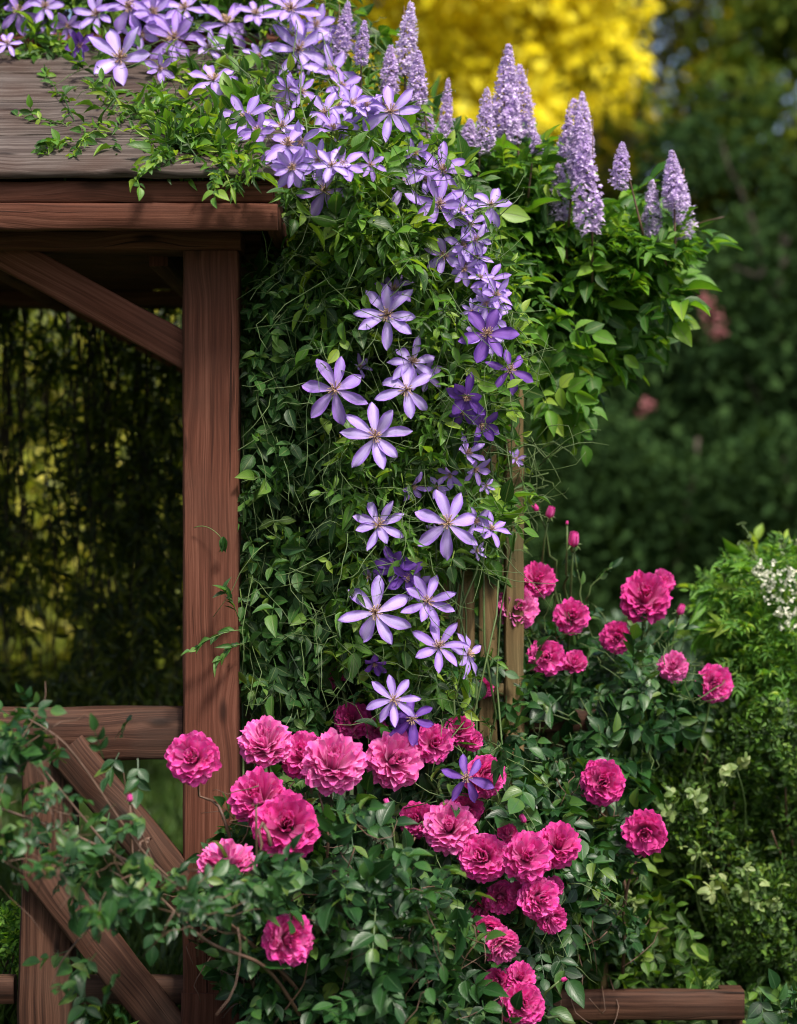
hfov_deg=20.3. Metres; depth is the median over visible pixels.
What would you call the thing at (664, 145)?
leafy tree
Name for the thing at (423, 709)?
clematis vine
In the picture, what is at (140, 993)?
timber railing
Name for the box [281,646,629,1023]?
rose bush
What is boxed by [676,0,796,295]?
leafy tree
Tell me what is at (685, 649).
shrub
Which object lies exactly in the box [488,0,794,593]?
leafy tree
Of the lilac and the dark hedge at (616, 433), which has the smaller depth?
the lilac
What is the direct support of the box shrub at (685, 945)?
on the lawn at (586, 1022)
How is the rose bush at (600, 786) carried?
on the lawn at (586, 1022)
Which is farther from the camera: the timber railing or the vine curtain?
the vine curtain
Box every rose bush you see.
[0,681,522,1023]
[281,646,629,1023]
[453,503,735,823]
[510,712,796,1023]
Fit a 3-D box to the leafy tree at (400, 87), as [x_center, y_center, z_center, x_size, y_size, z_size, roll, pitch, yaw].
[-0.151,-0.658,13.095,2.867,3.708,2.511,0,0,0]
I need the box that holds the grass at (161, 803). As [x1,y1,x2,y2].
[0,684,182,1023]
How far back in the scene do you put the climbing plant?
4.55 m
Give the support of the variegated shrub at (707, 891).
on the lawn at (586, 1022)
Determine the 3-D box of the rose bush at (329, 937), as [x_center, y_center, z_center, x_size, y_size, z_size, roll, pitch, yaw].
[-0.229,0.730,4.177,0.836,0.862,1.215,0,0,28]
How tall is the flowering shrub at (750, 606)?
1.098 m
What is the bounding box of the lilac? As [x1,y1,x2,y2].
[331,0,742,735]
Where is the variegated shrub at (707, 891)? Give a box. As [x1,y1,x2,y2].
[564,751,789,975]
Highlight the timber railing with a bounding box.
[0,705,189,1023]
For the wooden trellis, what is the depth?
4.84 m
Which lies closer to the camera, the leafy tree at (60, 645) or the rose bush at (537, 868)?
the rose bush at (537, 868)
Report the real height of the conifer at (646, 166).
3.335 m
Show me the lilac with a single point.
(611, 292)
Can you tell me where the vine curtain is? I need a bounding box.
[0,305,182,706]
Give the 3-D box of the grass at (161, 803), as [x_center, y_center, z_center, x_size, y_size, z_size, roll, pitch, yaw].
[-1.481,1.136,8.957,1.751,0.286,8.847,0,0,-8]
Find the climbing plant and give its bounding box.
[181,231,418,950]
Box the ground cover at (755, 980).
[76,957,796,1023]
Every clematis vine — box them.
[0,0,605,853]
[361,299,547,897]
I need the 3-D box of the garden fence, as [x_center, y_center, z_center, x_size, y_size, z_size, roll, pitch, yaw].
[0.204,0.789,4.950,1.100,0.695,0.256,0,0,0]
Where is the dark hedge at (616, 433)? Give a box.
[132,293,796,734]
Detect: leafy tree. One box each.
[0,309,182,784]
[303,80,427,432]
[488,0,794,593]
[597,0,796,213]
[618,97,706,225]
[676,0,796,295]
[776,74,796,138]
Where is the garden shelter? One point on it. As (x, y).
(92, 240)
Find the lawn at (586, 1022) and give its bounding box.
[46,550,792,1023]
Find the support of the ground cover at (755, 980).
on the lawn at (586, 1022)
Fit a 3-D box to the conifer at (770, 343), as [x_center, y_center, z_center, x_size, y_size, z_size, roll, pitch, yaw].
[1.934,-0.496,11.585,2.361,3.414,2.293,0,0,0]
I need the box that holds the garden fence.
[314,708,744,1023]
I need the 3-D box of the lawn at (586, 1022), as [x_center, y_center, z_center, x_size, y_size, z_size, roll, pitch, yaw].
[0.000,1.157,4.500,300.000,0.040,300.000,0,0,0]
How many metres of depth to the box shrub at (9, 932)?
4.65 m
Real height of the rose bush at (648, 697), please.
0.806 m
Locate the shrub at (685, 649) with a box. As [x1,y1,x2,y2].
[602,610,735,735]
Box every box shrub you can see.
[0,890,20,991]
[545,684,796,1023]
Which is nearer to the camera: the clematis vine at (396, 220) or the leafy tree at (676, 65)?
the clematis vine at (396, 220)
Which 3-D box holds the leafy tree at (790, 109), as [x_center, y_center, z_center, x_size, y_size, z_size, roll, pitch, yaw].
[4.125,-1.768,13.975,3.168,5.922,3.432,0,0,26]
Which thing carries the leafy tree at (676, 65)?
on the lawn at (586, 1022)
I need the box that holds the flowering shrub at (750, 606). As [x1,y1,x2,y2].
[675,521,796,972]
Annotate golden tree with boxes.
[271,0,662,144]
[580,0,641,45]
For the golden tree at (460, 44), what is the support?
on the lawn at (586, 1022)
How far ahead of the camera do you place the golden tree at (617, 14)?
17.12 m
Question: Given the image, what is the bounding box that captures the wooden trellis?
[241,310,524,1000]
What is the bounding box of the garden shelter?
[0,32,305,1023]

